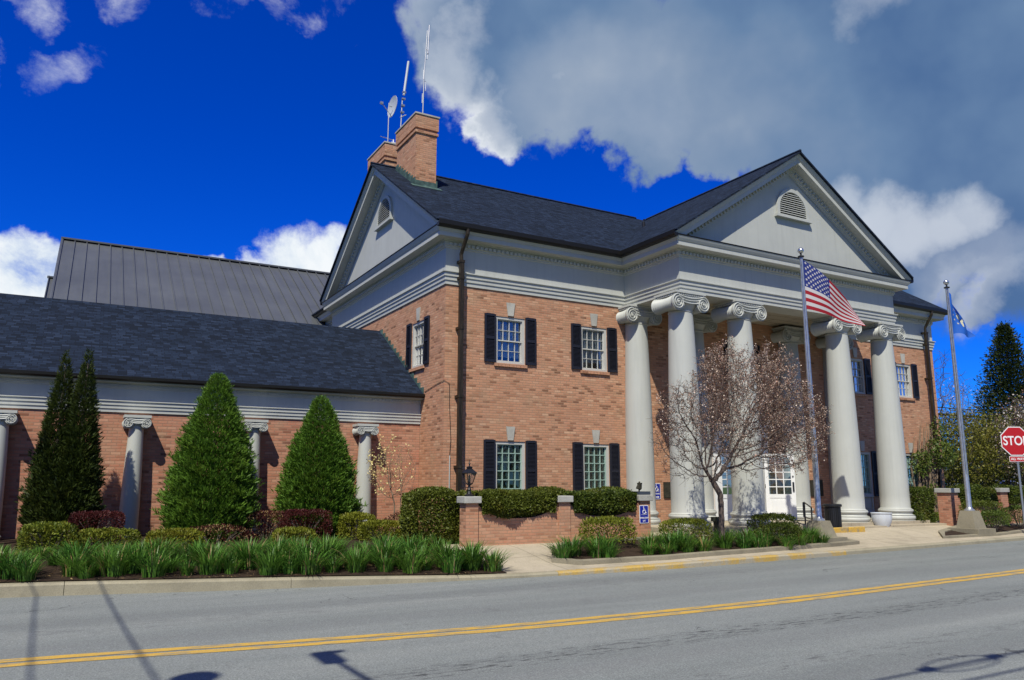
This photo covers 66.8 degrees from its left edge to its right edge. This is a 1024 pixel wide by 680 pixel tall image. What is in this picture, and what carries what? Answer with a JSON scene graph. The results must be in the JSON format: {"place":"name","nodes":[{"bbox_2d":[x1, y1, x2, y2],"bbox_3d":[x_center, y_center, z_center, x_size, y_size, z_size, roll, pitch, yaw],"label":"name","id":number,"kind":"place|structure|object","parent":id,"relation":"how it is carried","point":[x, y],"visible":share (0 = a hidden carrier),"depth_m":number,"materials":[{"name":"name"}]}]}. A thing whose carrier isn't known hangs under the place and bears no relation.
{"place":"outdoors","nodes":[
{"label":"outdoors","id":0,"kind":"place"},
{"bbox_2d":[0,530,506,594],"bbox_3d":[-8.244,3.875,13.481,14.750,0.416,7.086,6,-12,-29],"label":"planting bed","id":1,"kind":"object","parent":0,"point":[57,574],"visible":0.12,"depth_m":13.13,"materials":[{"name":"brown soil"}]},
{"bbox_2d":[0,548,39,578],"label":"daylily clump","id":2,"kind":"object","parent":1,"relation":"on","point":[6,574],"visible":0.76,"depth_m":11.88,"materials":[{"name":"green plant"}]},
{"bbox_2d":[4,556,49,581],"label":"daylily clump","id":3,"kind":"object","parent":1,"relation":"on","point":[24,573],"visible":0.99,"depth_m":11.76,"materials":[{"name":"green plant"}]},
{"bbox_2d":[0,581,63,597],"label":"kerb","id":4,"kind":"structure","parent":1,"relation":"on","point":[25,589],"depth_m":11.63,"materials":[{"name":"concrete"}]},
{"bbox_2d":[14,520,78,553],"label":"box shrub","id":5,"kind":"object","parent":1,"relation":"on","point":[64,526],"visible":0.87,"depth_m":13.90,"materials":[{"name":"green plant"}]},
{"bbox_2d":[13,348,107,546],"bbox_3d":[-9.033,2.213,15.772,1.626,4.246,1.450,-3,-11,17],"label":"arborvitae","id":6,"kind":"object","parent":1,"relation":"on","point":[64,479],"visible":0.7,"depth_m":15.55,"materials":[{"name":"green plant"}]},
{"bbox_2d":[33,537,108,568],"bbox_3d":[-7.226,3.512,12.839,1.228,0.519,1.302,-3,-11,15],"label":"daylily clump","id":7,"kind":"object","parent":1,"relation":"on","point":[71,550],"visible":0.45,"depth_m":12.74,"materials":[{"name":"green plant"}]},
{"bbox_2d":[49,549,97,576],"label":"daylily clump","id":8,"kind":"object","parent":1,"relation":"on","point":[67,572],"visible":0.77,"depth_m":12.21,"materials":[{"name":"green plant"}]},
{"bbox_2d":[67,560,101,578],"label":"daylily clump","id":9,"kind":"object","parent":1,"relation":"on","point":[83,573],"visible":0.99,"depth_m":12.07,"materials":[{"name":"green plant"}]},
{"bbox_2d":[67,509,125,546],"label":"barberry shrub","id":10,"kind":"object","parent":1,"relation":"on","point":[120,515],"visible":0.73,"depth_m":14.97,"materials":[{"name":"red plant"}]},
{"bbox_2d":[70,527,141,551],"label":"box shrub","id":11,"kind":"object","parent":1,"relation":"on","point":[99,533],"visible":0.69,"depth_m":14.26,"materials":[{"name":"green plant"}]},
{"bbox_2d":[84,541,148,576],"bbox_3d":[-6.361,3.485,12.409,1.110,0.534,1.322,2,-10,-9],"label":"daylily clump","id":12,"kind":"object","parent":1,"relation":"on","point":[117,567],"visible":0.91,"depth_m":12.28,"materials":[{"name":"green plant"}]},
{"bbox_2d":[99,537,183,573],"bbox_3d":[-6.186,3.496,12.679,1.397,0.572,1.211,-3,-11,18],"label":"daylily clump","id":13,"kind":"object","parent":1,"relation":"on","point":[133,569],"visible":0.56,"depth_m":12.54,"materials":[{"name":"green plant"}]},
{"bbox_2d":[118,546,181,577],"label":"daylily clump","id":14,"kind":"object","parent":1,"relation":"on","point":[154,569],"visible":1,"depth_m":12.27,"materials":[{"name":"green plant"}]},
{"bbox_2d":[144,527,204,548],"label":"box shrub","id":15,"kind":"object","parent":1,"relation":"on","point":[191,532],"visible":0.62,"depth_m":15.07,"materials":[{"name":"green plant"}]},
{"bbox_2d":[63,577,290,595],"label":"kerb","id":16,"kind":"structure","parent":1,"relation":"on","point":[133,586],"depth_m":12.10,"materials":[{"name":"concrete"}]},
{"bbox_2d":[44,237,329,325],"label":"steel roofed hall","id":17,"kind":"structure","parent":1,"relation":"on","point":[102,272],"depth_m":31.52,"materials":[{"name":"grey metal"}]},
{"bbox_2d":[175,537,219,562],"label":"daylily clump","id":18,"kind":"object","parent":1,"relation":"on","point":[188,547],"visible":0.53,"depth_m":13.47,"materials":[{"name":"green plant"}]},
{"bbox_2d":[150,372,265,541],"bbox_3d":[-6.609,2.638,17.113,2.354,3.927,2.350,6,-12,-29],"label":"arborvitae","id":19,"kind":"object","parent":1,"relation":"on","point":[194,485],"visible":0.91,"depth_m":16.58,"materials":[{"name":"green plant"}]},
{"bbox_2d":[0,293,424,538],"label":"single storey brick wing","id":20,"kind":"structure","parent":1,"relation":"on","point":[156,369],"depth_m":19.26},
{"bbox_2d":[183,539,246,574],"bbox_3d":[-4.947,3.556,12.712,1.185,0.526,1.189,-2,-11,13],"label":"daylily clump","id":21,"kind":"object","parent":1,"relation":"on","point":[208,565],"visible":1,"depth_m":12.62,"materials":[{"name":"green plant"}]},
{"bbox_2d":[172,523,257,544],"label":"barberry shrub","id":22,"kind":"object","parent":1,"relation":"on","point":[213,526],"visible":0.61,"depth_m":15.94,"materials":[{"name":"red plant"}]},
{"bbox_2d":[212,536,279,568],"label":"daylily clump","id":23,"kind":"object","parent":1,"relation":"on","point":[248,564],"visible":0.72,"depth_m":13.11,"materials":[{"name":"green plant"}]},
{"bbox_2d":[245,510,291,538],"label":"barberry shrub","id":24,"kind":"object","parent":1,"relation":"on","point":[271,514],"visible":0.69,"depth_m":16.96,"materials":[{"name":"red plant"}]},
{"bbox_2d":[245,544,299,574],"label":"daylily clump","id":25,"kind":"object","parent":1,"relation":"on","point":[270,564],"visible":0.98,"depth_m":12.73,"materials":[{"name":"green plant"}]},
{"bbox_2d":[274,551,304,573],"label":"daylily clump","id":26,"kind":"object","parent":1,"relation":"on","point":[290,567],"visible":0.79,"depth_m":12.88,"materials":[{"name":"green plant"}]},
{"bbox_2d":[271,526,318,542],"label":"box shrub","id":27,"kind":"object","parent":1,"relation":"on","point":[291,530],"visible":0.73,"depth_m":16.09,"materials":[{"name":"green plant"}]},
{"bbox_2d":[277,508,332,539],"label":"barberry shrub","id":28,"kind":"object","parent":1,"relation":"on","point":[300,512],"visible":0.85,"depth_m":16.83,"materials":[{"name":"red plant"}]},
{"bbox_2d":[273,534,336,559],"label":"daylily clump","id":29,"kind":"object","parent":1,"relation":"on","point":[294,543],"visible":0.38,"depth_m":13.46,"materials":[{"name":"green plant"}]},
{"bbox_2d":[276,543,348,574],"bbox_3d":[-3.405,3.645,13.017,1.415,0.527,1.267,3,-11,-15],"label":"daylily clump","id":30,"kind":"object","parent":1,"relation":"on","point":[311,563],"visible":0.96,"depth_m":12.92,"materials":[{"name":"green plant"}]},
{"bbox_2d":[270,395,369,537],"bbox_3d":[-4.482,3.032,18.284,2.227,3.535,2.271,6,-12,-29],"label":"arborvitae","id":31,"kind":"object","parent":1,"relation":"on","point":[317,474],"visible":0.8,"depth_m":17.77,"materials":[{"name":"green plant"}]},
{"bbox_2d":[300,534,355,561],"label":"daylily clump","id":32,"kind":"object","parent":1,"relation":"on","point":[327,542],"visible":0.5,"depth_m":13.94,"materials":[{"name":"green plant"}]},
{"bbox_2d":[336,511,377,539],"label":"box shrub","id":33,"kind":"object","parent":1,"relation":"on","point":[359,516],"visible":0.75,"depth_m":17.29,"materials":[{"name":"green plant"}]},
{"bbox_2d":[328,543,387,572],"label":"daylily clump","id":34,"kind":"object","parent":1,"relation":"on","point":[354,561],"visible":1,"depth_m":13.30,"materials":[{"name":"green plant"}]},
{"bbox_2d":[356,519,400,541],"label":"box shrub","id":35,"kind":"object","parent":1,"relation":"on","point":[383,523],"visible":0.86,"depth_m":16.89,"materials":[{"name":"green plant"}]},
{"bbox_2d":[290,575,470,587],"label":"kerb","id":36,"kind":"structure","parent":1,"relation":"on","point":[308,582],"depth_m":12.97,"materials":[{"name":"concrete"}]},
{"bbox_2d":[370,550,405,571],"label":"daylily clump","id":37,"kind":"object","parent":1,"relation":"on","point":[385,564],"visible":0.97,"depth_m":13.48,"materials":[{"name":"green plant"}]},
{"bbox_2d":[356,534,420,566],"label":"daylily clump","id":38,"kind":"object","parent":1,"relation":"on","point":[391,549],"visible":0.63,"depth_m":13.93,"materials":[{"name":"green plant"}]},
{"bbox_2d":[366,434,415,533],"bbox_3d":[-2.975,3.567,19.242,1.400,2.473,1.022,6,-12,-29],"label":"dogwood","id":39,"kind":"object","parent":1,"relation":"on","point":[391,476],"visible":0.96,"depth_m":19.22,"materials":[{"name":"beige plant"}]},
{"bbox_2d":[390,548,430,573],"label":"daylily clump","id":40,"kind":"object","parent":1,"relation":"on","point":[413,564],"visible":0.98,"depth_m":13.48,"materials":[{"name":"green plant"}]},
{"bbox_2d":[413,539,468,567],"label":"daylily clump","id":41,"kind":"object","parent":1,"relation":"on","point":[448,550],"visible":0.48,"depth_m":14.11,"materials":[{"name":"green plant"}]},
{"bbox_2d":[424,546,475,572],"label":"daylily clump","id":42,"kind":"object","parent":1,"relation":"on","point":[453,564],"visible":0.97,"depth_m":13.72,"materials":[{"name":"green plant"}]},
{"bbox_2d":[454,544,489,570],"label":"daylily clump","id":43,"kind":"object","parent":1,"relation":"on","point":[470,561],"visible":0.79,"depth_m":14.00,"materials":[{"name":"green plant"}]},
{"bbox_2d":[449,539,497,569],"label":"daylily clump","id":44,"kind":"object","parent":1,"relation":"on","point":[474,547],"visible":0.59,"depth_m":14.11,"materials":[{"name":"green plant"}]},
{"bbox_2d":[480,548,513,571],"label":"daylily clump","id":45,"kind":"object","parent":1,"relation":"on","point":[492,563],"visible":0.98,"depth_m":14.06,"materials":[{"name":"green plant"}]},
{"bbox_2d":[398,485,624,544],"bbox_3d":[0.248,4.147,17.882,5.880,1.589,1.153,5,-12,-27],"label":"yew hedge","id":46,"kind":"object","parent":1,"relation":"on","point":[446,520],"visible":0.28,"depth_m":16.62,"materials":[{"name":"green plant"}]},
{"bbox_2d":[469,571,557,579],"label":"kerb","id":47,"kind":"structure","parent":1,"relation":"on","point":[511,575],"depth_m":13.91,"materials":[{"name":"concrete"}]},
{"bbox_2d":[457,495,652,546],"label":"garden wall","id":48,"kind":"structure","parent":1,"relation":"on","point":[477,525],"depth_m":16.90,"materials":[{"name":"beige brick"}]},
{"bbox_2d":[462,459,476,495],"bbox_3d":[-0.904,2.924,16.484,0.250,0.770,0.250,6,-12,-29],"label":"post lantern","id":49,"kind":"object","parent":48,"relation":"on","point":[470,470],"visible":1,"depth_m":16.45,"materials":[{"name":"black metal"}]},
{"bbox_2d":[474,488,557,519],"bbox_3d":[0.102,3.668,16.982,2.049,0.872,0.812,6,-12,-29],"label":"yew hedge","id":50,"kind":"object","parent":48,"relation":"on","point":[503,503],"visible":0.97,"depth_m":16.76,"materials":[{"name":"green plant"}]},
{"bbox_2d":[563,488,637,515],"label":"yew hedge","id":51,"kind":"object","parent":48,"relation":"on","point":[604,502],"visible":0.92,"depth_m":17.86,"materials":[{"name":"green plant"}]},
{"bbox_2d":[557,565,643,575],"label":"kerb","id":52,"kind":"structure","parent":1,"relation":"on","point":[628,568],"depth_m":14.69,"materials":[{"name":"yellow concrete"}]},
{"bbox_2d":[312,111,947,534],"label":"brick town hall","id":53,"kind":"structure","parent":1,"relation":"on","point":[538,341],"depth_m":22.96,"materials":[{"name":"brick"}]},
{"bbox_2d":[405,307,429,371],"bbox_3d":[-2.607,-0.027,21.952,0.200,1.787,1.620,6,-12,-29],"label":"window","id":54,"kind":"structure","parent":53,"relation":"in","point":[419,350],"depth_m":22.07,"materials":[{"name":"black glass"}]},
{"bbox_2d":[483,426,536,489],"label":"window","id":55,"kind":"structure","parent":53,"relation":"in","point":[506,465],"depth_m":20.84,"materials":[{"name":"black glass"}]},
{"bbox_2d":[484,303,536,367],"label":"window","id":56,"kind":"structure","parent":53,"relation":"in","point":[512,341],"depth_m":21.44,"materials":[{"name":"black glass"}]},
{"bbox_2d":[571,313,617,374],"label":"window","id":57,"kind":"structure","parent":53,"relation":"in","point":[589,351],"depth_m":22.81,"materials":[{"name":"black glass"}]},
{"bbox_2d":[572,430,620,490],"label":"window","id":58,"kind":"structure","parent":53,"relation":"in","point":[590,462],"depth_m":22.21,"materials":[{"name":"black glass"}]},
{"bbox_2d":[720,453,732,520],"bbox_3d":[6.879,4.622,24.510,0.930,2.080,0.044,6,-12,-29],"label":"door","id":59,"kind":"structure","parent":53,"relation":"in","point":[726,487],"depth_m":24.39,"materials":[{"name":"white paint"}]},
{"bbox_2d":[763,454,796,519],"bbox_3d":[8.606,4.707,24.965,0.948,2.080,0.094,-1,-10,8],"label":"door","id":60,"kind":"structure","parent":53,"relation":"in","point":[784,503],"depth_m":24.89,"materials":[{"name":"white paint"}]},
{"bbox_2d":[851,347,872,396],"bbox_3d":[12.675,1.181,28.502,1.320,1.787,0.200,6,-12,-29],"label":"window","id":61,"kind":"structure","parent":53,"relation":"in","point":[858,373],"depth_m":28.57,"materials":[{"name":"clear glass"}]},
{"bbox_2d":[859,441,878,515],"bbox_3d":[12.665,4.937,27.814,1.335,2.625,0.210,6,-12,-29],"label":"window","id":62,"kind":"structure","parent":53,"relation":"in","point":[866,459],"depth_m":27.92,"materials":[{"name":"green glass"}]},
{"bbox_2d":[870,512,891,526],"bbox_3d":[11.171,5.432,23.476,0.610,0.425,0.610,6,-12,-29],"label":"planter pot","id":63,"kind":"object","parent":53,"relation":"on","point":[881,518],"visible":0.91,"depth_m":23.26,"materials":[{"name":"white ceramic"}]},
{"bbox_2d":[895,353,919,400],"bbox_3d":[14.984,1.418,29.793,1.620,1.787,0.200,6,-12,-29],"label":"window","id":64,"kind":"structure","parent":53,"relation":"in","point":[904,376],"depth_m":29.92,"materials":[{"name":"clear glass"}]},
{"bbox_2d":[906,443,927,486],"bbox_3d":[15.126,5.145,29.208,1.275,2.530,0.195,6,-12,-29],"label":"window","id":65,"kind":"structure","parent":53,"relation":"in","point":[910,445],"depth_m":29.24,"materials":[{"name":"green glass"}]},
{"bbox_2d":[908,415,958,511],"bbox_3d":[15.902,4.745,29.093,2.643,3.933,0.944,6,-12,-29],"label":"corner creeper","id":66,"kind":"object","parent":53,"relation":"attached to","point":[920,467],"visible":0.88,"depth_m":29.12,"materials":[{"name":"green plant"}]},
{"bbox_2d":[642,560,702,570],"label":"kerb","id":67,"kind":"structure","parent":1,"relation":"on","point":[676,565],"depth_m":15.43,"materials":[{"name":"yellow concrete"}]},
{"bbox_2d":[551,533,859,564],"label":"island kerb","id":68,"kind":"structure","parent":1,"relation":"on","point":[571,561],"depth_m":16.33,"materials":[{"name":"concrete"}]},
{"bbox_2d":[699,556,752,566],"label":"kerb","id":69,"kind":"structure","parent":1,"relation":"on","point":[727,561],"depth_m":16.20,"materials":[{"name":"beige concrete"}]},
{"bbox_2d":[749,553,800,562],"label":"kerb","id":70,"kind":"structure","parent":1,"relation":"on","point":[773,557],"depth_m":17.01,"materials":[{"name":"yellow concrete"}]},
{"bbox_2d":[799,550,845,558],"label":"kerb","id":71,"kind":"structure","parent":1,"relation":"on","point":[815,554],"depth_m":17.91,"materials":[{"name":"beige concrete"}]},
{"bbox_2d":[843,547,887,554],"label":"kerb","id":72,"kind":"structure","parent":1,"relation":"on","point":[865,550],"depth_m":18.85,"materials":[{"name":"concrete"}]},
{"bbox_2d":[885,543,939,550],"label":"kerb","id":73,"kind":"structure","parent":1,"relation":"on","point":[912,546],"depth_m":19.93,"materials":[{"name":"concrete"}]},
{"bbox_2d":[909,483,1023,522],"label":"yew hedge","id":74,"kind":"object","parent":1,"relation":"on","point":[923,511],"visible":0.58,"depth_m":25.15,"materials":[{"name":"green plant"}]},
{"bbox_2d":[937,538,995,546],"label":"kerb","id":75,"kind":"structure","parent":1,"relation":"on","point":[965,542],"depth_m":21.38,"materials":[{"name":"concrete"}]},
{"bbox_2d":[934,488,1022,525],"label":"garden wall","id":76,"kind":"structure","parent":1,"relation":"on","point":[949,502],"depth_m":24.84,"materials":[{"name":"red brick"}]},
{"bbox_2d":[938,523,1023,538],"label":"island kerb","id":77,"kind":"structure","parent":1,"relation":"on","point":[941,532],"depth_m":22.96,"materials":[{"name":"concrete"}]},
{"bbox_2d":[0,540,1023,679],"bbox_3d":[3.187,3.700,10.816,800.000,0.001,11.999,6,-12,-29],"label":"road","id":78,"kind":"structure","parent":0,"point":[968,630],"depth_m":9.22,"materials":[{"name":"grey asphalt"}]},
{"bbox_2d":[0,569,1023,667],"bbox_3d":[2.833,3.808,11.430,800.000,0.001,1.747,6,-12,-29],"label":"road centre lines","id":79,"kind":"object","parent":78,"relation":"on","point":[355,636],"visible":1,"depth_m":8.93,"materials":[{"name":"yellow paint"}]},
{"bbox_2d":[0,0,1023,478],"label":"sky","id":80,"kind":"structure","parent":0,"point":[243,130],"materials":[{"name":"blue"}]},
{"bbox_2d":[445,521,1023,573],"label":"sidewalk","id":81,"kind":"structure","parent":0,"point":[536,557],"depth_m":17.19,"materials":[{"name":"concrete"}]},
{"bbox_2d":[569,537,811,558],"bbox_3d":[4.631,4.679,17.769,8.954,0.228,1.629,6,-12,-29],"label":"island bed","id":82,"kind":"object","parent":81,"relation":"on","point":[628,549],"visible":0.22,"depth_m":16.61,"materials":[{"name":"brown soil"}]},
{"bbox_2d":[538,537,582,558],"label":"daylily clump","id":83,"kind":"object","parent":82,"relation":"on","point":[561,552],"visible":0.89,"depth_m":15.23,"materials":[{"name":"green plant"}]},
{"bbox_2d":[549,532,593,556],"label":"daylily clump","id":84,"kind":"object","parent":82,"relation":"on","point":[579,551],"visible":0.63,"depth_m":15.61,"materials":[{"name":"green plant"}]},
{"bbox_2d":[573,535,613,557],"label":"daylily clump","id":85,"kind":"object","parent":82,"relation":"on","point":[593,548],"visible":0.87,"depth_m":15.57,"materials":[{"name":"green plant"}]},
{"bbox_2d":[577,515,637,544],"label":"box shrub","id":86,"kind":"object","parent":82,"relation":"on","point":[601,520],"visible":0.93,"depth_m":16.64,"materials":[{"name":"green plant"}]},
{"bbox_2d":[654,527,694,551],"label":"daylily clump","id":87,"kind":"object","parent":82,"relation":"on","point":[672,542],"visible":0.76,"depth_m":16.55,"materials":[{"name":"green plant"}]},
{"bbox_2d":[657,517,712,542],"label":"box shrub","id":88,"kind":"object","parent":82,"relation":"on","point":[694,522],"visible":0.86,"depth_m":17.65,"materials":[{"name":"green plant"}]},
{"bbox_2d":[707,529,744,548],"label":"daylily clump","id":89,"kind":"object","parent":82,"relation":"on","point":[722,542],"visible":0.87,"depth_m":17.41,"materials":[{"name":"green plant"}]},
{"bbox_2d":[649,333,834,538],"bbox_3d":[5.476,2.255,18.385,5.232,5.085,2.659,6,-12,-29],"label":"pear tree","id":90,"kind":"object","parent":82,"relation":"on","point":[776,421],"visible":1,"depth_m":18.26,"materials":[{"name":"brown plant"}]},
{"bbox_2d":[747,512,799,540],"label":"box shrub","id":91,"kind":"object","parent":82,"relation":"on","point":[773,517],"visible":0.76,"depth_m":18.83,"materials":[{"name":"green plant"}]},
{"bbox_2d":[760,521,801,540],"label":"box shrub","id":92,"kind":"object","parent":82,"relation":"on","point":[790,525],"visible":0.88,"depth_m":18.26,"materials":[{"name":"green plant"}]},
{"bbox_2d":[797,248,847,541],"bbox_3d":[7.891,1.351,20.567,0.920,7.885,0.920,6,-12,-29],"label":"flagpole","id":93,"kind":"object","parent":82,"relation":"on","point":[818,520],"visible":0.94,"depth_m":20.22,"materials":[{"name":"metal"}]},
{"bbox_2d":[803,260,864,325],"bbox_3d":[8.762,-1.259,21.284,1.670,1.800,0.276,2,-10,-8],"label":"striped flag","id":94,"kind":"object","parent":93,"relation":"attached to","point":[824,294],"visible":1,"depth_m":21.17,"materials":[{"name":"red fabric"}]},
{"bbox_2d":[823,504,841,527],"bbox_3d":[9.058,4.995,21.925,0.510,0.725,0.510,6,-12,-29],"label":"litter bin","id":95,"kind":"object","parent":81,"relation":"on","point":[832,513],"visible":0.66,"depth_m":21.76,"materials":[{"name":"black metal"}]},
{"bbox_2d":[945,525,1023,535],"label":"island bed","id":96,"kind":"object","parent":81,"relation":"on","point":[1002,528],"visible":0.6,"depth_m":24.44,"materials":[{"name":"brown soil"}]},
{"bbox_2d":[943,280,995,534],"bbox_3d":[13.778,1.963,23.976,0.920,7.875,0.920,6,-12,-29],"label":"flagpole","id":97,"kind":"object","parent":96,"relation":"on","point":[970,520],"visible":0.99,"depth_m":23.54,"materials":[{"name":"metal"}]},
{"bbox_2d":[949,293,974,337],"bbox_3d":[14.226,-0.800,24.595,0.822,1.426,0.157,3,-11,-16],"label":"blue flag","id":98,"kind":"object","parent":97,"relation":"attached to","point":[958,324],"visible":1,"depth_m":24.52,"materials":[{"name":"blue fabric"}]},
{"bbox_2d":[957,499,1006,526],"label":"box shrub","id":99,"kind":"object","parent":96,"relation":"on","point":[981,503],"visible":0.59,"depth_m":24.41,"materials":[{"name":"green plant"}]},
{"bbox_2d":[981,510,1010,530],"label":"box shrub","id":100,"kind":"object","parent":96,"relation":"on","point":[998,513],"visible":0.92,"depth_m":23.74,"materials":[{"name":"green plant"}]},
{"bbox_2d":[1000,427,1023,523],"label":"stop sign","id":101,"kind":"object","parent":81,"relation":"on","point":[1012,441],"visible":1,"depth_m":24.51,"materials":[{"name":"red metal"}]},
{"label":"lawn","id":102,"kind":"structure","parent":0,"visible":0},
{"bbox_2d":[932,340,976,444],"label":"bare tree","id":103,"kind":"object","parent":102,"relation":"on","point":[943,396],"visible":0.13,"depth_m":55.37,"materials":[{"name":"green plant"}]},
{"bbox_2d":[938,400,1015,487],"bbox_3d":[22.982,5.738,39.414,5.626,5.486,4.677,6,-12,-29],"label":"leafing tree","id":104,"kind":"object","parent":102,"relation":"on","point":[972,443],"visible":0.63,"depth_m":38.65,"materials":[{"name":"green plant"}]},
{"bbox_2d":[956,320,1023,485],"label":"dark conifer","id":105,"kind":"object","parent":102,"relation":"on","point":[1006,353],"visible":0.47,"depth_m":49.70,"materials":[{"name":"green plant"}]},
{"bbox_2d":[963,407,1023,485],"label":"leafing tree","id":106,"kind":"object","parent":102,"relation":"on","point":[1009,476],"visible":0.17,"depth_m":41.82,"materials":[{"name":"green plant"}]},
{"bbox_2d":[986,386,1023,484],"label":"blossom tree","id":107,"kind":"object","parent":102,"relation":"on","point":[1018,420],"visible":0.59,"depth_m":38.64,"materials":[{"name":"grey plant"}]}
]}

